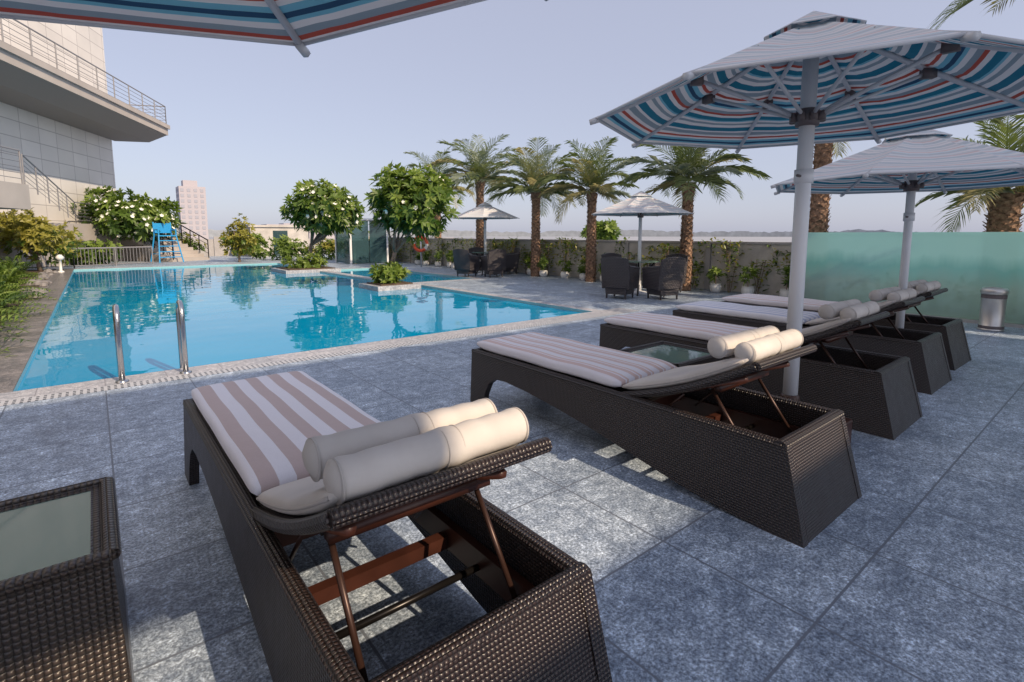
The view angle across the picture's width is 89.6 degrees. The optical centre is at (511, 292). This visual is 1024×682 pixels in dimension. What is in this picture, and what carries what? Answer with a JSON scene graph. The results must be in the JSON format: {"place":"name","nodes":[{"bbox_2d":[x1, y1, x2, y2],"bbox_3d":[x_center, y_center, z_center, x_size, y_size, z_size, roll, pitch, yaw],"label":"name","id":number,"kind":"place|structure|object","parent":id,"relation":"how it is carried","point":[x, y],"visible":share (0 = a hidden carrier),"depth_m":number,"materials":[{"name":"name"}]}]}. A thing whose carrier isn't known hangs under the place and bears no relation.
{"place":"outdoors","nodes":[
{"label":"outdoors","id":0,"kind":"place"},
{"bbox_2d":[245,225,308,256],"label":"utility shed","id":1,"kind":"structure","parent":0,"point":[271,231],"depth_m":30.13,"materials":[{"name":"beige paint"}]},
{"bbox_2d":[209,237,791,241],"bbox_3d":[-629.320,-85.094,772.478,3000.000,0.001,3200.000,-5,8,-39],"label":"ground","id":2,"kind":"structure","parent":0,"point":[764,239],"depth_m":341.02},
{"bbox_2d":[176,180,208,238],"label":"distant tower block","id":3,"kind":"structure","parent":2,"relation":"on","point":[190,196],"depth_m":292.57,"materials":[{"name":"pink"}]},
{"bbox_2d":[261,223,334,238],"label":"distant buildings","id":4,"kind":"structure","parent":2,"relation":"on","point":[328,237],"depth_m":278.84,"materials":[{"name":"grey"}]},
{"bbox_2d":[165,229,890,236],"bbox_3d":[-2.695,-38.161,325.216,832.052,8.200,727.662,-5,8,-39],"label":"distant treeline","id":5,"kind":"object","parent":2,"relation":"on","point":[457,233],"visible":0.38,"depth_m":594.54,"materials":[{"name":"grey plant"}]},
{"bbox_2d":[579,218,621,239],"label":"garden tree","id":6,"kind":"object","parent":2,"relation":"on","point":[608,230],"visible":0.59,"depth_m":29.08,"materials":[{"name":"green plant"}]},
{"bbox_2d":[0,253,1023,681],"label":"pool deck","id":7,"kind":"structure","parent":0,"point":[908,567],"depth_m":2.20,"materials":[{"name":"stone"}]},
{"bbox_2d":[0,314,29,356],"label":"fern plant","id":8,"kind":"object","parent":7,"relation":"on","point":[9,317],"visible":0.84,"depth_m":5.92,"materials":[{"name":"green plant"}]},
{"bbox_2d":[0,293,31,335],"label":"fern plant","id":9,"kind":"object","parent":7,"relation":"on","point":[3,312],"visible":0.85,"depth_m":6.67,"materials":[{"name":"green plant"}]},
{"bbox_2d":[0,281,39,308],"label":"fern plant","id":10,"kind":"object","parent":7,"relation":"on","point":[5,288],"visible":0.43,"depth_m":8.90,"materials":[{"name":"green plant"}]},
{"bbox_2d":[0,255,45,277],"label":"fern plant","id":11,"kind":"object","parent":7,"relation":"on","point":[18,272],"visible":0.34,"depth_m":15.87,"materials":[{"name":"green plant"}]},
{"bbox_2d":[0,260,45,282],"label":"fern plant","id":12,"kind":"object","parent":7,"relation":"on","point":[12,266],"visible":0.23,"depth_m":13.71,"materials":[{"name":"green plant"}]},
{"bbox_2d":[0,265,47,290],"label":"fern plant","id":13,"kind":"object","parent":7,"relation":"on","point":[11,279],"visible":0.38,"depth_m":11.89,"materials":[{"name":"green plant"}]},
{"bbox_2d":[0,288,55,324],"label":"fern plant","id":14,"kind":"object","parent":7,"relation":"on","point":[4,301],"visible":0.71,"depth_m":7.98,"materials":[{"name":"green plant"}]},
{"bbox_2d":[0,270,60,300],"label":"fern plant","id":15,"kind":"object","parent":7,"relation":"on","point":[2,274],"visible":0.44,"depth_m":10.24,"materials":[{"name":"green plant"}]},
{"bbox_2d":[21,269,58,297],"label":"edging rocks","id":16,"kind":"object","parent":7,"relation":"on","point":[47,273],"visible":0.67,"depth_m":13.17,"materials":[{"name":"beige stone"}]},
{"bbox_2d":[0,207,82,270],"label":"shrub","id":17,"kind":"object","parent":7,"relation":"on","point":[26,233],"visible":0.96,"depth_m":17.67,"materials":[{"name":"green plant"}]},
{"bbox_2d":[0,222,112,268],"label":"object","id":18,"kind":"structure","parent":7,"relation":"on","point":[89,231],"depth_m":21.80,"materials":[{"name":"beige concrete"}]},
{"bbox_2d":[0,18,115,223],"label":"block","id":19,"kind":"structure","parent":7,"relation":"on","point":[72,163],"depth_m":22.14,"materials":[{"name":"white tile"}]},
{"bbox_2d":[0,40,169,209],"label":"balcony slabs","id":20,"kind":"structure","parent":19,"relation":"attached to","point":[30,83],"depth_m":19.35,"materials":[{"name":"grey concrete"}]},
{"bbox_2d":[0,18,166,222],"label":"balcony railings","id":21,"kind":"object","parent":20,"relation":"on","point":[20,161],"visible":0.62,"depth_m":18.58,"materials":[{"name":"grey metal"}]},
{"bbox_2d":[55,254,64,272],"bbox_3d":[-15.425,-1.006,17.618,0.240,0.610,0.234,-5,8,-39],"label":"garden lamp","id":22,"kind":"object","parent":7,"relation":"on","point":[59,257],"visible":0.94,"depth_m":17.58,"materials":[{"name":"white metal"}]},
{"bbox_2d":[0,477,131,681],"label":"wicker side table","id":23,"kind":"object","parent":7,"relation":"on","point":[63,617],"visible":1,"depth_m":1.41,"materials":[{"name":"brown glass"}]},
{"bbox_2d":[17,246,153,267],"bbox_3d":[-17.185,-1.334,19.768,0.793,0.776,6.284,5,8,35],"label":"metal fence","id":24,"kind":"object","parent":7,"relation":"on","point":[114,252],"visible":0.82,"depth_m":20.84,"materials":[{"name":"grey metal"}]},
{"bbox_2d":[58,238,122,265],"bbox_3d":[-18.052,-1.738,22.032,2.395,1.448,1.809,-5,8,-39],"label":"shrub","id":25,"kind":"object","parent":7,"relation":"on","point":[89,244],"visible":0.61,"depth_m":21.84,"materials":[{"name":"green plant"}]},
{"bbox_2d":[70,185,186,244],"bbox_3d":[-18.156,-3.317,24.667,4.448,3.620,4.667,-5,8,-39],"label":"frangipani tree","id":26,"kind":"object","parent":7,"relation":"on","point":[130,219],"visible":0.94,"depth_m":23.64,"materials":[{"name":"green plant"}]},
{"bbox_2d":[110,224,209,261],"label":"staircase","id":27,"kind":"structure","parent":7,"relation":"on","point":[189,254],"depth_m":24.79,"materials":[{"name":"beige metal"}]},
{"bbox_2d":[150,222,183,262],"bbox_3d":[-16.002,-2.339,23.860,0.959,1.859,1.060,4,8,34],"label":"lifeguard chair","id":28,"kind":"object","parent":7,"relation":"on","point":[162,227],"visible":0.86,"depth_m":23.84,"materials":[{"name":"blue paint"}]},
{"bbox_2d":[169,232,206,251],"bbox_3d":[-17.459,-2.441,26.780,2.969,1.869,1.440,-5,8,-39],"label":"shrub","id":29,"kind":"object","parent":7,"relation":"on","point":[188,243],"visible":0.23,"depth_m":27.20,"materials":[{"name":"green plant"}]},
{"bbox_2d":[218,213,257,261],"bbox_3d":[-12.727,-2.578,24.040,1.718,2.290,1.591,-2,7,-17],"label":"shrub","id":30,"kind":"object","parent":7,"relation":"on","point":[233,239],"visible":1,"depth_m":23.83,"materials":[{"name":"green plant"}]},
{"bbox_2d":[232,233,272,258],"bbox_3d":[-13.430,-2.440,26.881,2.278,1.486,1.525,-25,26,-75],"label":"shrub","id":31,"kind":"object","parent":7,"relation":"on","point":[256,253],"visible":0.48,"depth_m":26.78,"materials":[{"name":"green plant"}]},
{"bbox_2d":[0,0,547,57],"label":"patio umbrella","id":32,"kind":"object","parent":7,"relation":"on","point":[300,25],"visible":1,"depth_m":1.72,"materials":[{"name":"fabric"}]},
{"bbox_2d":[263,234,308,260],"bbox_3d":[-11.249,-2.245,26.030,2.410,1.444,1.458,-5,8,-39],"label":"shrub","id":33,"kind":"object","parent":7,"relation":"on","point":[285,247],"visible":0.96,"depth_m":25.69,"materials":[{"name":"green plant"}]},
{"bbox_2d":[179,236,434,255],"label":"terrace parapet","id":34,"kind":"structure","parent":7,"relation":"on","point":[215,249],"depth_m":30.60,"materials":[{"name":"grey concrete"}]},
{"bbox_2d":[304,238,334,259],"bbox_3d":[-9.419,-2.184,26.407,2.343,1.405,1.543,-5,8,-39],"label":"shrub","id":35,"kind":"object","parent":7,"relation":"on","point":[324,247],"visible":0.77,"depth_m":26.02,"materials":[{"name":"green plant"}]},
{"bbox_2d":[0,262,639,405],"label":"swimming pool","id":36,"kind":"structure","parent":7,"relation":"in","point":[241,316],"depth_m":8.11,"materials":[{"name":"liquid"}]},
{"bbox_2d":[112,300,191,382],"bbox_3d":[-3.329,0.720,4.796,0.580,1.283,0.330,-5,8,-39],"label":"pool ladder","id":37,"kind":"object","parent":36,"relation":"attached to","point":[182,338],"visible":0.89,"depth_m":4.78,"materials":[{"name":"silver metal"}]},
{"bbox_2d":[271,251,340,273],"bbox_3d":[-7.546,-0.938,18.868,1.900,1.192,1.900,-5,8,-39],"label":"planter bed","id":38,"kind":"object","parent":36,"relation":"on","point":[304,265],"visible":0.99,"depth_m":18.52,"materials":[{"name":"green plant"}]},
{"bbox_2d":[279,178,365,261],"bbox_3d":[-6.694,-2.523,18.721,3.062,3.239,2.997,-5,8,-39],"label":"frangipani tree","id":39,"kind":"object","parent":38,"relation":"on","point":[324,210],"visible":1,"depth_m":18.05,"materials":[{"name":"green plant"}]},
{"bbox_2d":[359,261,420,290],"bbox_3d":[-3.083,-0.276,12.997,1.150,1.207,1.150,-5,8,-39],"label":"planter bed","id":40,"kind":"object","parent":36,"relation":"on","point":[387,277],"visible":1,"depth_m":12.72,"materials":[{"name":"green plant"}]},
{"bbox_2d":[364,162,464,265],"bbox_3d":[-2.423,-1.754,12.843,2.349,2.999,2.341,0,7,3],"label":"frangipani tree","id":41,"kind":"object","parent":40,"relation":"in","point":[404,203],"visible":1,"depth_m":12.33,"materials":[{"name":"green plant"}]},
{"bbox_2d":[334,218,388,263],"bbox_3d":[-6.840,-2.357,23.426,1.840,1.980,1.840,-5,8,-39],"label":"glass cabin","id":42,"kind":"object","parent":7,"relation":"on","point":[358,246],"visible":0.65,"depth_m":22.81,"materials":[{"name":"teal glass"}]},
{"bbox_2d":[183,371,612,681],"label":"sun lounger","id":43,"kind":"object","parent":7,"relation":"on","point":[288,458],"visible":1,"depth_m":1.39,"materials":[{"name":"wicker"}]},
{"bbox_2d":[415,252,420,264],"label":"flower pot","id":44,"kind":"object","parent":7,"relation":"on","point":[417,262],"visible":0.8,"depth_m":21.91,"materials":[{"name":"white ceramic"}]},
{"bbox_2d":[412,236,428,266],"bbox_3d":[-3.609,-1.644,20.390,0.659,1.250,0.170,1,7,5],"label":"lifebuoy stand","id":45,"kind":"object","parent":7,"relation":"on","point":[420,250],"visible":0.74,"depth_m":20.32,"materials":[{"name":"orange"}]},
{"bbox_2d":[423,251,429,265],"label":"flower pot","id":46,"kind":"object","parent":7,"relation":"on","point":[426,256],"visible":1,"depth_m":21.34,"materials":[{"name":"white ceramic"}]},
{"bbox_2d":[434,250,442,266],"bbox_3d":[-2.955,-1.402,20.720,0.325,0.696,0.478,3,7,23],"label":"flower pot","id":47,"kind":"object","parent":7,"relation":"on","point":[437,262],"visible":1,"depth_m":20.67,"materials":[{"name":"white ceramic"}]},
{"bbox_2d":[403,146,475,237],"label":"palm tree","id":48,"kind":"object","parent":7,"relation":"on","point":[437,168],"visible":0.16,"depth_m":21.53,"materials":[{"name":"green plant"}]},
{"bbox_2d":[445,250,452,267],"bbox_3d":[-2.447,-1.344,20.197,0.338,0.697,0.411,2,7,13],"label":"flower pot","id":49,"kind":"object","parent":7,"relation":"on","point":[448,259],"visible":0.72,"depth_m":20.10,"materials":[{"name":"white ceramic"}]},
{"bbox_2d":[448,253,453,268],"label":"flower pot","id":50,"kind":"object","parent":7,"relation":"on","point":[452,260],"visible":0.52,"depth_m":19.55,"materials":[{"name":"white ceramic"}]},
{"bbox_2d":[453,249,479,276],"bbox_3d":[-1.423,-0.931,15.857,0.632,0.860,0.671,4,8,30],"label":"wicker armchair","id":51,"kind":"object","parent":7,"relation":"on","point":[465,262],"visible":1,"depth_m":15.65,"materials":[{"name":"black wicker"}]},
{"bbox_2d":[428,133,526,247],"bbox_3d":[-1.090,-3.243,18.115,3.771,4.944,3.695,-5,8,-39],"label":"palm tree","id":52,"kind":"object","parent":7,"relation":"on","point":[478,171],"visible":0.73,"depth_m":17.84,"materials":[{"name":"green plant"}]},
{"bbox_2d":[468,247,487,271],"bbox_3d":[-1.127,-1.105,17.387,0.632,0.860,0.671,-2,7,-17],"label":"wicker armchair","id":53,"kind":"object","parent":7,"relation":"on","point":[475,249],"visible":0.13,"depth_m":17.59,"materials":[{"name":"black wicker"}]},
{"bbox_2d":[472,252,494,275],"bbox_3d":[-0.856,-0.940,16.550,0.860,0.740,0.860,-5,8,-39],"label":"dining table","id":54,"kind":"object","parent":7,"relation":"on","point":[480,259],"visible":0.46,"depth_m":16.28,"materials":[{"name":"black metal"}]},
{"bbox_2d":[450,202,519,274],"bbox_3d":[-0.856,-1.732,16.459,2.042,2.316,2.042,3,7,23],"label":"patio umbrella","id":55,"kind":"object","parent":7,"relation":"on","point":[484,211],"visible":0.91,"depth_m":16.02,"materials":[{"name":"fabric"}]},
{"bbox_2d":[481,249,505,276],"bbox_3d":[-0.544,-0.914,15.711,0.632,0.860,0.671,-3,7,-25],"label":"wicker armchair","id":56,"kind":"object","parent":7,"relation":"on","point":[493,261],"visible":0.99,"depth_m":15.49,"materials":[{"name":"black wicker"}]},
{"bbox_2d":[503,248,520,273],"bbox_3d":[-0.060,-1.055,16.943,0.671,0.860,0.632,-2,7,-17],"label":"wicker armchair","id":57,"kind":"object","parent":7,"relation":"on","point":[512,261],"visible":0.65,"depth_m":16.68,"materials":[{"name":"black wicker"}]},
{"bbox_2d":[524,255,530,274],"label":"flower pot","id":58,"kind":"object","parent":7,"relation":"on","point":[526,261],"visible":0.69,"depth_m":16.43,"materials":[{"name":"white ceramic"}]},
{"bbox_2d":[484,137,582,276],"bbox_3d":[0.672,-2.525,15.933,3.030,4.009,3.562,-5,8,-39],"label":"palm tree","id":59,"kind":"object","parent":7,"relation":"on","point":[535,166],"visible":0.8,"depth_m":15.49,"materials":[{"name":"green plant"}]},
{"bbox_2d":[535,254,548,276],"bbox_3d":[0.963,-0.830,15.731,0.407,0.688,0.437,-5,8,-39],"label":"flower pot","id":60,"kind":"object","parent":7,"relation":"on","point":[543,272],"visible":1,"depth_m":15.67,"materials":[{"name":"white ceramic"}]},
{"bbox_2d":[558,259,571,278],"bbox_3d":[1.565,-0.727,15.258,0.454,0.590,0.356,3,7,26],"label":"flower pot","id":61,"kind":"object","parent":7,"relation":"on","point":[564,274],"visible":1,"depth_m":15.19,"materials":[{"name":"white ceramic"}]},
{"bbox_2d":[576,259,585,279],"bbox_3d":[2.012,-0.668,14.621,0.355,0.617,0.379,-5,8,-39],"label":"flower pot","id":62,"kind":"object","parent":7,"relation":"on","point":[581,271],"visible":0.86,"depth_m":14.58,"materials":[{"name":"white ceramic"}]},
{"bbox_2d":[530,136,638,281],"bbox_3d":[1.961,-2.243,14.101,2.953,3.865,2.606,0,6,0],"label":"palm tree","id":63,"kind":"object","parent":7,"relation":"on","point":[592,179],"visible":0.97,"depth_m":13.81,"materials":[{"name":"green plant"}]},
{"bbox_2d":[388,237,790,293],"bbox_3d":[-0.452,-1.381,18.206,0.810,1.266,20.768,-5,8,-39],"label":"creeper hedge","id":64,"kind":"object","parent":7,"relation":"on","point":[567,242],"visible":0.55,"depth_m":13.58,"materials":[{"name":"green plant"}]},
{"bbox_2d":[388,238,791,294],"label":"boundary wall","id":65,"kind":"structure","parent":7,"relation":"on","point":[760,251],"depth_m":12.73,"materials":[{"name":"beige paint"}]},
{"bbox_2d":[601,253,637,266],"bbox_3d":[2.470,-0.495,12.026,0.632,0.860,0.671,-3,7,-28],"label":"wicker armchair","id":66,"kind":"object","parent":7,"relation":"on","point":[615,255],"visible":0.07,"depth_m":12.18,"materials":[{"name":"brown wicker"}]},
{"bbox_2d":[601,256,639,299],"bbox_3d":[2.181,-0.321,10.502,0.632,0.860,0.671,4,8,34],"label":"wicker armchair","id":67,"kind":"object","parent":7,"relation":"on","point":[619,275],"visible":1,"depth_m":10.29,"materials":[{"name":"brown wicker"}]},
{"bbox_2d":[592,191,692,294],"bbox_3d":[2.751,-1.072,11.108,2.042,2.216,2.042,1,7,11],"label":"patio umbrella","id":68,"kind":"object","parent":7,"relation":"on","point":[640,205],"visible":0.98,"depth_m":10.73,"materials":[{"name":"fabric"}]},
{"bbox_2d":[629,260,659,295],"bbox_3d":[2.751,-0.329,11.193,0.860,0.740,0.860,-5,8,-39],"label":"dining table","id":69,"kind":"object","parent":7,"relation":"on","point":[646,261],"visible":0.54,"depth_m":10.91,"materials":[{"name":"black metal"}]},
{"bbox_2d":[642,257,685,299],"bbox_3d":[3.061,-0.304,10.353,0.632,0.860,0.671,-3,7,-23],"label":"wicker armchair","id":70,"kind":"object","parent":7,"relation":"on","point":[664,278],"visible":1,"depth_m":10.15,"materials":[{"name":"brown wicker"}]},
{"bbox_2d":[470,325,861,547],"bbox_3d":[0.709,0.526,3.264,0.686,0.816,2.456,-5,8,-39],"label":"sun lounger","id":71,"kind":"object","parent":7,"relation":"on","point":[713,433],"visible":1,"depth_m":2.61,"materials":[{"name":"wicker"}]},
{"bbox_2d":[649,254,688,291],"bbox_3d":[3.540,-0.446,11.600,0.671,0.860,0.632,-4,8,-34],"label":"wicker armchair","id":72,"kind":"object","parent":7,"relation":"on","point":[676,255],"visible":0.23,"depth_m":11.59,"materials":[{"name":"brown wicker"}]},
{"bbox_2d":[619,341,720,366],"bbox_3d":[1.194,0.648,3.948,0.624,0.418,0.564,-5,8,-39],"label":"wicker side table","id":73,"kind":"object","parent":7,"relation":"on","point":[678,355],"visible":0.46,"depth_m":3.94,"materials":[{"name":"green glass"}]},
{"bbox_2d":[613,144,771,290],"bbox_3d":[3.904,-2.057,11.844,3.182,4.007,3.317,-5,8,-39],"label":"palm tree","id":74,"kind":"object","parent":7,"relation":"on","point":[685,171],"visible":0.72,"depth_m":11.49,"materials":[{"name":"green plant"}]},
{"bbox_2d":[706,265,722,292],"bbox_3d":[4.538,-0.316,11.557,0.390,0.612,0.473,1,7,8],"label":"flower pot","id":75,"kind":"object","parent":7,"relation":"on","point":[713,272],"visible":1,"depth_m":11.49,"materials":[{"name":"white ceramic"}]},
{"bbox_2d":[737,266,758,293],"bbox_3d":[4.973,-0.258,10.913,0.470,0.642,0.412,-5,8,-39],"label":"flower pot","id":76,"kind":"object","parent":7,"relation":"on","point":[747,289],"visible":0.98,"depth_m":10.87,"materials":[{"name":"white ceramic"}]},
{"bbox_2d":[599,299,922,439],"bbox_3d":[1.905,0.398,4.384,0.686,0.816,2.456,-5,8,-39],"label":"sun lounger","id":77,"kind":"object","parent":7,"relation":"on","point":[872,393],"visible":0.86,"depth_m":3.63,"materials":[{"name":"wicker"}]},
{"bbox_2d":[779,265,789,296],"bbox_3d":[5.542,-0.223,10.372,0.333,0.696,0.328,2,7,18],"label":"flower pot","id":78,"kind":"object","parent":7,"relation":"on","point":[783,292],"visible":0.54,"depth_m":10.34,"materials":[{"name":"white ceramic"}]},
{"bbox_2d":[589,11,1023,442],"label":"patio umbrella","id":79,"kind":"object","parent":7,"relation":"on","point":[806,83],"visible":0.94,"depth_m":3.10,"materials":[{"name":"fabric"}]},
{"bbox_2d":[673,287,951,394],"bbox_3d":[2.910,0.292,5.316,0.686,0.816,2.456,-5,8,-39],"label":"sun lounger","id":80,"kind":"object","parent":7,"relation":"on","point":[924,352],"visible":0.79,"depth_m":4.62,"materials":[{"name":"wicker"}]},
{"bbox_2d":[720,280,971,370],"bbox_3d":[3.747,0.207,6.062,0.686,0.816,2.456,-5,8,-38],"label":"sun lounger","id":81,"kind":"object","parent":7,"relation":"on","point":[951,331],"visible":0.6,"depth_m":5.34,"materials":[{"name":"wicker"}]},
{"bbox_2d":[808,138,885,231],"bbox_3d":[5.601,-2.161,9.378,2.863,4.771,2.880,-5,8,-39],"label":"palm tree","id":82,"kind":"object","parent":7,"relation":"on","point":[819,214],"visible":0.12,"depth_m":9.35,"materials":[{"name":"brown plant"}]},
{"bbox_2d":[771,129,1023,327],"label":"patio umbrella","id":83,"kind":"object","parent":7,"relation":"on","point":[912,164],"visible":0.87,"depth_m":4.84,"materials":[{"name":"fabric"}]},
{"bbox_2d":[804,232,1023,327],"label":"glass fence","id":84,"kind":"object","parent":7,"relation":"on","point":[963,268],"visible":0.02,"depth_m":7.95,"materials":[{"name":"teal glass"}]},
{"bbox_2d":[914,114,1023,231],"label":"palm tree","id":85,"kind":"object","parent":7,"relation":"on","point":[1005,206],"visible":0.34,"depth_m":8.12,"materials":[{"name":"green plant"}]},
{"bbox_2d":[929,0,1013,29],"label":"palm tree","id":86,"kind":"object","parent":7,"relation":"on","point":[958,6],"visible":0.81,"depth_m":6.69,"materials":[{"name":"green plant"}]},
{"bbox_2d":[977,287,1009,331],"bbox_3d":[6.515,0.220,6.993,0.290,0.580,0.290,-5,8,-39],"label":"litter bin","id":87,"kind":"object","parent":7,"relation":"on","point":[992,312],"visible":1,"depth_m":6.90,"materials":[{"name":"silver metal"}]},
{"bbox_2d":[102,0,1023,232],"label":"sky","id":88,"kind":"structure","parent":0,"point":[248,122],"materials":[{"name":"blue"}]}
]}

